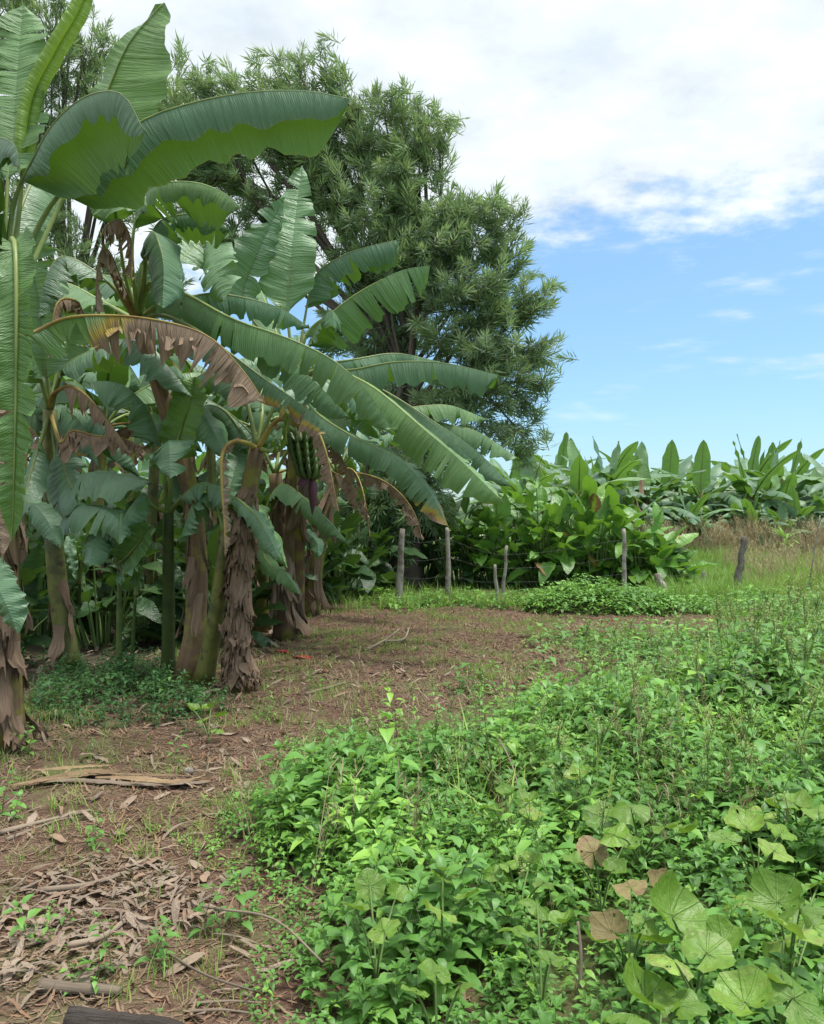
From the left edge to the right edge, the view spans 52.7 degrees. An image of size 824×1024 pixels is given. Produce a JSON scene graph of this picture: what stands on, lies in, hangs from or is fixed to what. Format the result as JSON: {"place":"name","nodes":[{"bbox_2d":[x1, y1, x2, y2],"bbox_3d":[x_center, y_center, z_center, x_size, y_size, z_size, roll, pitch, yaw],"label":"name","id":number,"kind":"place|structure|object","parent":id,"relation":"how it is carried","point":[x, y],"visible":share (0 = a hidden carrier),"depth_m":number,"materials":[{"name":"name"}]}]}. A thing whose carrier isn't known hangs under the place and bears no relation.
{"place":"outdoors","nodes":[
{"label":"outdoors","id":0,"kind":"place"},
{"bbox_2d":[0,507,823,1023],"bbox_3d":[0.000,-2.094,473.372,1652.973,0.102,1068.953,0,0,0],"label":"ground","id":1,"kind":"structure","parent":0,"point":[40,793],"depth_m":4.36,"materials":[{"name":"soil"}]},
{"bbox_2d":[0,768,28,818],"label":"weed sprout","id":2,"kind":"object","parent":1,"relation":"on","point":[15,802],"visible":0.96,"depth_m":4.13,"materials":[{"name":"green plant"}]},
{"bbox_2d":[1,893,74,941],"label":"weed sprout","id":3,"kind":"object","parent":1,"relation":"on","point":[22,925],"visible":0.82,"depth_m":2.95,"materials":[{"name":"green plant"}]},
{"bbox_2d":[0,809,89,834],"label":"dry stick","id":4,"kind":"object","parent":1,"relation":"on","point":[18,827],"visible":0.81,"depth_m":3.99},
{"bbox_2d":[19,543,81,652],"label":"leafy clump","id":5,"kind":"object","parent":1,"relation":"on","point":[32,570],"visible":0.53,"depth_m":8.05,"materials":[{"name":"green plant"}]},
{"bbox_2d":[18,526,114,637],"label":"leafy clump","id":6,"kind":"object","parent":1,"relation":"on","point":[36,538],"visible":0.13,"depth_m":9.60,"materials":[{"name":"green plant"}]},
{"bbox_2d":[17,348,127,606],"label":"banana plant","id":7,"kind":"object","parent":1,"relation":"on","point":[67,423],"visible":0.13,"depth_m":9.51,"materials":[{"name":"green plant"}]},
{"bbox_2d":[64,531,89,619],"bbox_3d":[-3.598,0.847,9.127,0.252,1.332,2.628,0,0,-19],"label":"banana sucker","id":8,"kind":"object","parent":1,"relation":"on","point":[74,554],"visible":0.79,"depth_m":8.13,"materials":[{"name":"green plant"}]},
{"bbox_2d":[35,978,122,994],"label":"dead stalk","id":9,"kind":"object","parent":1,"relation":"on","point":[72,987],"visible":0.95,"depth_m":2.62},
{"bbox_2d":[28,341,139,475],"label":"banana plant","id":10,"kind":"object","parent":1,"relation":"on","point":[125,462],"visible":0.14,"depth_m":9.70,"materials":[{"name":"green plant"}]},
{"bbox_2d":[59,910,128,995],"bbox_3d":[-1.053,1.421,2.703,0.218,0.226,0.222,0,0,23],"label":"weed sprout","id":11,"kind":"object","parent":1,"relation":"on","point":[101,953],"visible":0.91,"depth_m":2.71,"materials":[{"name":"green plant"}]},
{"bbox_2d":[67,917,126,948],"bbox_3d":[-1.101,1.503,2.976,0.072,0.026,0.270,0,1,36],"label":"dry stick","id":12,"kind":"object","parent":1,"relation":"on","point":[76,943],"visible":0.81,"depth_m":2.91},
{"bbox_2d":[0,0,199,473],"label":"feathery tree","id":13,"kind":"object","parent":1,"relation":"on","point":[86,74],"visible":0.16,"depth_m":17.77,"materials":[{"name":"green plant"}]},
{"bbox_2d":[19,515,182,648],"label":"leafy clump","id":14,"kind":"object","parent":1,"relation":"on","point":[147,608],"visible":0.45,"depth_m":9.06,"materials":[{"name":"green plant"}]},
{"bbox_2d":[21,229,191,672],"bbox_3d":[-2.791,-0.523,7.892,1.887,4.050,2.212,0,0,0],"label":"banana plant","id":15,"kind":"object","parent":1,"relation":"on","point":[54,478],"visible":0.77,"depth_m":7.31,"materials":[{"name":"green plant"}]},
{"bbox_2d":[10,764,210,786],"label":"split stalk","id":16,"kind":"object","parent":1,"relation":"on","point":[145,780],"visible":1,"depth_m":4.67,"materials":[{"name":"wood"}]},
{"bbox_2d":[23,274,213,635],"bbox_3d":[-3.971,-0.557,10.145,2.979,4.059,3.382,0,1,33],"label":"banana plant","id":17,"kind":"object","parent":1,"relation":"on","point":[121,375],"visible":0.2,"depth_m":9.82,"materials":[{"name":"green plant"}]},
{"bbox_2d":[82,511,155,670],"bbox_3d":[-2.526,0.744,7.037,0.439,1.511,0.724,0,1,-43],"label":"banana sucker","id":18,"kind":"object","parent":1,"relation":"on","point":[131,548],"visible":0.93,"depth_m":7.00,"materials":[{"name":"green plant"}]},
{"bbox_2d":[27,338,215,593],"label":"banana plant","id":19,"kind":"object","parent":1,"relation":"on","point":[143,382],"visible":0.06,"depth_m":13.46,"materials":[{"name":"green plant"}]},
{"bbox_2d":[63,1006,184,1023],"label":"charred log","id":20,"kind":"object","parent":1,"relation":"on","point":[80,1015],"visible":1,"depth_m":2.44,"materials":[{"name":"wood"}]},
{"bbox_2d":[21,601,243,736],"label":"dark weeds","id":21,"kind":"object","parent":1,"relation":"on","point":[157,681],"visible":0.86,"depth_m":6.47,"materials":[{"name":"green plant"}]},
{"bbox_2d":[129,555,144,674],"bbox_3d":[-2.436,0.911,7.271,0.110,1.182,0.459,0,1,-32],"label":"banana sucker","id":22,"kind":"object","parent":1,"relation":"on","point":[135,583],"visible":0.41,"depth_m":7.28,"materials":[{"name":"green plant"}]},
{"bbox_2d":[72,498,208,649],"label":"leafy clump","id":23,"kind":"object","parent":1,"relation":"on","point":[105,601],"visible":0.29,"depth_m":9.35,"materials":[{"name":"green plant"}]},
{"bbox_2d":[83,376,233,675],"bbox_3d":[-1.977,0.177,7.075,1.182,2.670,1.023,0,1,32],"label":"banana sucker","id":24,"kind":"object","parent":1,"relation":"on","point":[187,422],"visible":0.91,"depth_m":7.10,"materials":[{"name":"green plant"}]},
{"bbox_2d":[134,915,191,969],"bbox_3d":[-0.842,1.453,2.830,0.173,0.175,0.158,0,0,16],"label":"weed sprout","id":25,"kind":"object","parent":1,"relation":"on","point":[161,953],"visible":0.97,"depth_m":2.80,"materials":[{"name":"green plant"}]},
{"bbox_2d":[75,357,257,621],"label":"banana plant","id":26,"kind":"object","parent":1,"relation":"on","point":[153,518],"visible":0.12,"depth_m":11.14,"materials":[{"name":"green plant"}]},
{"bbox_2d":[0,0,348,751],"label":"banana plant","id":27,"kind":"object","parent":1,"relation":"on","point":[114,138],"visible":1,"depth_m":5.16,"materials":[{"name":"green plant"}]},
{"bbox_2d":[106,395,275,555],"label":"banana plant","id":28,"kind":"object","parent":1,"relation":"on","point":[141,453],"visible":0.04,"depth_m":14.22,"materials":[{"name":"green plant"}]},
{"bbox_2d":[141,471,269,623],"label":"leafy clump","id":29,"kind":"object","parent":1,"relation":"on","point":[176,492],"visible":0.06,"depth_m":10.93,"materials":[{"name":"green plant"}]},
{"bbox_2d":[186,698,228,742],"bbox_3d":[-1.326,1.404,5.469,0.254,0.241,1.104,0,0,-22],"label":"lobed weed","id":30,"kind":"object","parent":1,"relation":"on","point":[194,706],"visible":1,"depth_m":5.53,"materials":[{"name":"green plant"}]},
{"bbox_2d":[125,525,293,646],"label":"leafy clump","id":31,"kind":"object","parent":1,"relation":"on","point":[261,591],"visible":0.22,"depth_m":9.24,"materials":[{"name":"green plant"}]},
{"bbox_2d":[30,181,395,684],"bbox_3d":[-2.488,-0.573,7.375,5.113,4.182,2.151,0,0,27],"label":"banana plant","id":32,"kind":"object","parent":1,"relation":"on","point":[156,290],"visible":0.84,"depth_m":6.72,"materials":[{"name":"green plant"}]},
{"bbox_2d":[113,328,316,612],"bbox_3d":[-3.019,-0.713,11.800,3.631,4.348,3.625,0,0,0],"label":"banana plant","id":33,"kind":"object","parent":1,"relation":"on","point":[238,413],"visible":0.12,"depth_m":11.66,"materials":[{"name":"green plant"}]},
{"bbox_2d":[187,867,257,939],"bbox_3d":[-0.691,1.417,3.067,0.240,0.256,0.272,0,0,0],"label":"weed sprout","id":34,"kind":"object","parent":1,"relation":"on","point":[244,897],"visible":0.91,"depth_m":3.01,"materials":[{"name":"green plant"}]},
{"bbox_2d":[179,449,281,685],"bbox_3d":[-1.389,0.472,7.049,1.017,2.095,0.565,0,0,24],"label":"banana sucker","id":35,"kind":"object","parent":1,"relation":"on","point":[257,522],"visible":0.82,"depth_m":6.99,"materials":[{"name":"green plant"}]},
{"bbox_2d":[156,317,345,587],"bbox_3d":[-2.589,-0.864,13.279,3.311,4.629,3.419,0,0,0],"label":"banana plant","id":36,"kind":"object","parent":1,"relation":"on","point":[197,368],"visible":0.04,"depth_m":13.39,"materials":[{"name":"green plant"}]},
{"bbox_2d":[191,904,323,963],"bbox_3d":[-0.575,1.440,2.893,0.040,0.154,0.820,0,1,-44],"label":"dry stick","id":37,"kind":"object","parent":1,"relation":"on","point":[271,918],"visible":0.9,"depth_m":2.83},
{"bbox_2d":[147,365,383,692],"bbox_3d":[-1.283,0.042,7.384,2.262,2.916,1.637,0,0,26],"label":"banana plant","id":38,"kind":"object","parent":1,"relation":"on","point":[240,669],"visible":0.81,"depth_m":6.88,"materials":[{"name":"brown plant"}]},
{"bbox_2d":[169,390,380,639],"bbox_3d":[-1.341,0.023,10.099,2.713,2.913,2.303,0,0,13],"label":"banana plant","id":39,"kind":"object","parent":1,"relation":"on","point":[282,594],"visible":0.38,"depth_m":9.60,"materials":[{"name":"brown plant"}]},
{"bbox_2d":[206,408,356,486],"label":"banana plant","id":40,"kind":"object","parent":1,"relation":"on","point":[350,463],"visible":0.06,"depth_m":16.27,"materials":[{"name":"green plant"}]},
{"bbox_2d":[252,483,350,632],"bbox_3d":[-1.482,0.591,9.413,1.044,1.827,2.241,0,0,-22],"label":"banana sucker","id":41,"kind":"object","parent":1,"relation":"on","point":[268,566],"visible":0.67,"depth_m":9.00,"materials":[{"name":"green plant"}]},
{"bbox_2d":[253,490,353,596],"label":"leafy clump","id":42,"kind":"object","parent":1,"relation":"on","point":[330,565],"visible":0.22,"depth_m":12.40,"materials":[{"name":"green plant"}]},
{"bbox_2d":[0,605,643,1023],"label":"leaf litter","id":43,"kind":"object","parent":1,"relation":"on","point":[56,943],"visible":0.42,"depth_m":3.21,"materials":[{"name":"plant"}]},
{"bbox_2d":[38,860,159,892],"bbox_3d":[-1.274,1.508,3.440,0.506,0.035,0.085,0,1,-40],"label":"dry stick","id":44,"kind":"object","parent":43,"relation":"on","point":[68,886],"visible":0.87,"depth_m":3.35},
{"bbox_2d":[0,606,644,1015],"bbox_3d":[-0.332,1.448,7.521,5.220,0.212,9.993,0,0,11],"label":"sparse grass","id":45,"kind":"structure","parent":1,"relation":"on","point":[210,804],"depth_m":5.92,"materials":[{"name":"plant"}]},
{"bbox_2d":[305,480,382,588],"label":"leafy clump","id":46,"kind":"object","parent":1,"relation":"on","point":[320,487],"visible":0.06,"depth_m":14.82,"materials":[{"name":"green plant"}]},
{"bbox_2d":[172,166,519,634],"bbox_3d":[-1.183,-1.129,9.649,5.198,5.397,2.515,0,0,22],"label":"banana plant","id":47,"kind":"object","parent":1,"relation":"on","point":[276,260],"visible":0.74,"depth_m":8.82,"materials":[{"name":"green plant"}]},
{"bbox_2d":[304,505,406,601],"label":"leafy clump","id":48,"kind":"object","parent":1,"relation":"on","point":[365,577],"visible":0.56,"depth_m":13.66,"materials":[{"name":"green plant"}]},
{"bbox_2d":[263,430,450,616],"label":"banana plant","id":49,"kind":"object","parent":1,"relation":"on","point":[314,565],"visible":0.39,"depth_m":11.51,"materials":[{"name":"brown plant"}]},
{"bbox_2d":[143,29,577,586],"bbox_3d":[-1.426,-4.160,16.267,9.222,11.275,3.436,0,0,14],"label":"feathery tree","id":50,"kind":"object","parent":1,"relation":"on","point":[425,232],"visible":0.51,"depth_m":15.60,"materials":[{"name":"green plant"}]},
{"bbox_2d":[326,472,426,592],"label":"leafy clump","id":51,"kind":"object","parent":1,"relation":"on","point":[386,567],"visible":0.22,"depth_m":14.81,"materials":[{"name":"green plant"}]},
{"bbox_2d":[341,868,411,988],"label":"lobed weed","id":52,"kind":"object","parent":1,"relation":"on","point":[375,884],"visible":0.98,"depth_m":2.69,"materials":[{"name":"green plant"}]},
{"bbox_2d":[373,518,476,583],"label":"paddle leaf plant","id":53,"kind":"object","parent":1,"relation":"on","point":[423,563],"visible":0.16,"depth_m":16.38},
{"bbox_2d":[401,958,476,1023],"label":"lobed weed","id":54,"kind":"object","parent":1,"relation":"on","point":[430,968],"visible":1,"depth_m":2.19,"materials":[{"name":"green plant"}]},
{"bbox_2d":[409,866,478,952],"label":"lobed weed","id":55,"kind":"object","parent":1,"relation":"on","point":[440,914],"visible":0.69,"depth_m":2.59,"materials":[{"name":"green plant"}]},
{"bbox_2d":[419,497,502,585],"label":"paddle leaf plant","id":56,"kind":"object","parent":1,"relation":"on","point":[467,573],"visible":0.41,"depth_m":16.12,"materials":[{"name":"plant"}]},
{"bbox_2d":[166,610,823,1023],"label":"leafy weeds","id":57,"kind":"object","parent":1,"relation":"on","point":[368,838],"visible":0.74,"depth_m":3.45,"materials":[{"name":"green plant"}]},
{"bbox_2d":[434,494,556,587],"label":"paddle leaf plant","id":58,"kind":"object","parent":1,"relation":"on","point":[501,510],"visible":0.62,"depth_m":15.57,"materials":[{"name":"plant"}]},
{"bbox_2d":[480,782,543,878],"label":"lobed weed","id":59,"kind":"object","parent":1,"relation":"on","point":[502,787],"visible":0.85,"depth_m":3.49,"materials":[{"name":"green plant"}]},
{"bbox_2d":[203,605,823,888],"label":"dead stems","id":60,"kind":"object","parent":1,"relation":"on","point":[416,728],"visible":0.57,"depth_m":4.31,"materials":[{"name":"plant"}]},
{"bbox_2d":[453,478,573,580],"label":"paddle leaf plant","id":61,"kind":"object","parent":1,"relation":"on","point":[518,497],"visible":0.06,"depth_m":17.43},
{"bbox_2d":[459,445,572,540],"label":"banana plant","id":62,"kind":"object","parent":1,"relation":"on","point":[545,479],"visible":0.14,"depth_m":25.73,"materials":[{"name":"green plant"}]},
{"bbox_2d":[483,847,555,925],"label":"lobed weed","id":63,"kind":"object","parent":1,"relation":"on","point":[491,873],"visible":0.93,"depth_m":2.89,"materials":[{"name":"green plant"}]},
{"bbox_2d":[497,898,573,1010],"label":"lobed weed","id":64,"kind":"object","parent":1,"relation":"on","point":[535,909],"visible":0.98,"depth_m":2.46,"materials":[{"name":"green plant"}]},
{"bbox_2d":[477,474,602,588],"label":"paddle leaf plant","id":65,"kind":"object","parent":1,"relation":"on","point":[552,513],"visible":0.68,"depth_m":15.40,"materials":[{"name":"plant"}]},
{"bbox_2d":[534,431,606,475],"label":"banana plant","id":66,"kind":"object","parent":1,"relation":"on","point":[562,449],"visible":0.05,"depth_m":40.74,"materials":[{"name":"green plant"}]},
{"bbox_2d":[540,744,603,800],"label":"lobed weed","id":67,"kind":"object","parent":1,"relation":"on","point":[570,772],"visible":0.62,"depth_m":3.68,"materials":[{"name":"green plant"}]},
{"bbox_2d":[325,539,823,629],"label":"meadow grass","id":68,"kind":"structure","parent":1,"relation":"on","point":[720,580],"depth_m":14.18,"materials":[{"name":"plant"}]},
{"bbox_2d":[347,584,823,716],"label":"creeping weeds","id":69,"kind":"object","parent":1,"relation":"on","point":[685,635],"visible":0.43,"depth_m":9.56,"materials":[{"name":"green plant"}]},
{"bbox_2d":[513,438,658,529],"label":"banana plant","id":70,"kind":"object","parent":1,"relation":"on","point":[578,467],"visible":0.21,"depth_m":25.30,"materials":[{"name":"green plant"}]},
{"bbox_2d":[529,475,660,589],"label":"paddle leaf plant","id":71,"kind":"object","parent":1,"relation":"on","point":[611,509],"visible":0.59,"depth_m":15.21,"materials":[{"name":"plant"}]},
{"bbox_2d":[378,568,823,952],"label":"seeding weeds","id":72,"kind":"object","parent":1,"relation":"on","point":[760,747],"visible":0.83,"depth_m":4.50,"materials":[{"name":"green plant"}]},
{"bbox_2d":[561,830,640,911],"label":"lobed weed","id":73,"kind":"object","parent":1,"relation":"on","point":[586,844],"visible":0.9,"depth_m":2.88,"materials":[{"name":"green plant"}]},
{"bbox_2d":[517,573,693,616],"bbox_3d":[2.800,1.216,12.310,2.600,0.602,2.000,0,0,0],"label":"weed mound","id":74,"kind":"object","parent":1,"relation":"on","point":[610,600],"visible":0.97,"depth_m":11.88,"materials":[{"name":"green plant"}]},
{"bbox_2d":[395,515,820,603],"bbox_3d":[3.337,0.829,14.136,7.434,1.546,0.854,0,0,-10],"label":"wire fence","id":75,"kind":"object","parent":1,"relation":"on","point":[737,573],"visible":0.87,"depth_m":13.59,"materials":[{"name":"grey"}]},
{"bbox_2d":[551,441,664,518],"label":"banana plant","id":76,"kind":"object","parent":1,"relation":"on","point":[615,473],"visible":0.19,"depth_m":25.98,"materials":[{"name":"green plant"}]},
{"bbox_2d":[543,436,681,502],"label":"banana plant","id":77,"kind":"object","parent":1,"relation":"on","point":[627,453],"visible":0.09,"depth_m":28.56,"materials":[{"name":"green plant"}]},
{"bbox_2d":[583,868,667,1012],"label":"lobed weed","id":78,"kind":"object","parent":1,"relation":"on","point":[605,924],"visible":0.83,"depth_m":2.40,"materials":[{"name":"brown plant"}]},
{"bbox_2d":[582,785,698,879],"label":"lobed weed","id":79,"kind":"object","parent":1,"relation":"on","point":[621,812],"visible":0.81,"depth_m":3.26,"materials":[{"name":"green plant"}]},
{"bbox_2d":[584,502,698,589],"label":"paddle leaf plant","id":80,"kind":"object","parent":1,"relation":"on","point":[638,576],"visible":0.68,"depth_m":15.17,"materials":[{"name":"plant"}]},
{"bbox_2d":[625,488,671,538],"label":"banana plant","id":81,"kind":"object","parent":1,"relation":"on","point":[631,502],"visible":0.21,"depth_m":24.57,"materials":[{"name":"green plant"}]},
{"bbox_2d":[592,464,707,547],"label":"banana plant","id":82,"kind":"object","parent":1,"relation":"on","point":[643,471],"visible":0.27,"depth_m":25.99,"materials":[{"name":"green plant"}]},
{"bbox_2d":[603,955,707,1023],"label":"lobed weed","id":83,"kind":"object","parent":1,"relation":"on","point":[662,996],"visible":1,"depth_m":2.02,"materials":[{"name":"green plant"}]},
{"bbox_2d":[619,525,718,584],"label":"paddle leaf plant","id":84,"kind":"object","parent":1,"relation":"on","point":[688,555],"visible":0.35,"depth_m":15.15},
{"bbox_2d":[630,440,721,501],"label":"banana plant","id":85,"kind":"object","parent":1,"relation":"on","point":[670,461],"visible":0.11,"depth_m":29.12,"materials":[{"name":"green plant"}]},
{"bbox_2d":[630,870,752,1023],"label":"lobed weed","id":86,"kind":"object","parent":1,"relation":"on","point":[714,939],"visible":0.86,"depth_m":2.42,"materials":[{"name":"green plant"}]},
{"bbox_2d":[661,486,743,549],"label":"banana plant","id":87,"kind":"object","parent":1,"relation":"on","point":[697,507],"visible":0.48,"depth_m":24.52,"materials":[{"name":"green plant"}]},
{"bbox_2d":[651,440,763,531],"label":"banana plant","id":88,"kind":"object","parent":1,"relation":"on","point":[703,481],"visible":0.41,"depth_m":26.99,"materials":[{"name":"green plant"}]},
{"bbox_2d":[705,487,778,537],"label":"banana plant","id":89,"kind":"object","parent":1,"relation":"on","point":[746,503],"visible":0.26,"depth_m":25.04,"materials":[{"name":"green plant"}]},
{"bbox_2d":[671,441,823,537],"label":"banana plant","id":90,"kind":"object","parent":1,"relation":"on","point":[734,474],"visible":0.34,"depth_m":26.30,"materials":[{"name":"green plant"}]},
{"bbox_2d":[707,803,796,877],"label":"lobed weed","id":91,"kind":"object","parent":1,"relation":"on","point":[753,820],"visible":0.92,"depth_m":3.09,"materials":[{"name":"green plant"}]},
{"bbox_2d":[721,502,788,550],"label":"banana plant","id":92,"kind":"object","parent":1,"relation":"on","point":[752,510],"visible":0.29,"depth_m":24.50,"materials":[{"name":"green plant"}]},
{"bbox_2d":[714,436,808,491],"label":"banana plant","id":93,"kind":"object","parent":1,"relation":"on","point":[752,463],"visible":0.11,"depth_m":31.14,"materials":[{"name":"green plant"}]},
{"bbox_2d":[711,434,811,478],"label":"banana plant","id":94,"kind":"object","parent":1,"relation":"on","point":[763,467],"visible":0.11,"depth_m":34.44,"materials":[{"name":"green plant"}]},
{"bbox_2d":[708,918,823,1023],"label":"lobed weed","id":95,"kind":"object","parent":1,"relation":"on","point":[753,986],"visible":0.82,"depth_m":1.92,"materials":[{"name":"green plant"}]},
{"bbox_2d":[715,441,823,497],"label":"banana plant","id":96,"kind":"object","parent":1,"relation":"on","point":[769,486],"visible":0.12,"depth_m":28.33,"materials":[{"name":"green plant"}]},
{"bbox_2d":[724,472,823,524],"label":"banana plant","id":97,"kind":"object","parent":1,"relation":"on","point":[788,482],"visible":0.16,"depth_m":26.12,"materials":[{"name":"green plant"}]},
{"bbox_2d":[744,443,823,494],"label":"banana plant","id":98,"kind":"object","parent":1,"relation":"on","point":[802,468],"visible":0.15,"depth_m":29.22,"materials":[{"name":"green plant"}]},
{"bbox_2d":[745,866,823,976],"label":"lobed weed","id":99,"kind":"object","parent":1,"relation":"on","point":[768,886],"visible":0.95,"depth_m":2.50,"materials":[{"name":"green plant"}]},
{"bbox_2d":[754,500,817,548],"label":"banana plant","id":100,"kind":"object","parent":1,"relation":"on","point":[781,514],"visible":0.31,"depth_m":24.62,"materials":[{"name":"green plant"}]},
{"bbox_2d":[756,485,823,546],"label":"banana plant","id":101,"kind":"object","parent":1,"relation":"on","point":[793,494],"visible":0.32,"depth_m":25.21,"materials":[{"name":"green plant"}]},
{"bbox_2d":[764,789,823,840],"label":"lobed weed","id":102,"kind":"object","parent":1,"relation":"on","point":[803,798],"visible":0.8,"depth_m":3.34,"materials":[{"name":"green plant"}]},
{"bbox_2d":[778,453,823,504],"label":"banana plant","id":103,"kind":"object","parent":1,"relation":"on","point":[819,469],"visible":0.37,"depth_m":27.50,"materials":[{"name":"green plant"}]},
{"bbox_2d":[0,0,823,500],"label":"sky","id":104,"kind":"structure","parent":0,"point":[667,155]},
{"bbox_2d":[390,629,823,875],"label":"weedy grass","id":105,"kind":"structure","parent":0,"point":[611,780],"depth_m":4.44,"materials":[{"name":"plant"}]},
{"bbox_2d":[621,510,823,592],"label":"seeding grass","id":106,"kind":"structure","parent":0,"point":[730,540],"depth_m":23.16,"materials":[{"name":"plant"}]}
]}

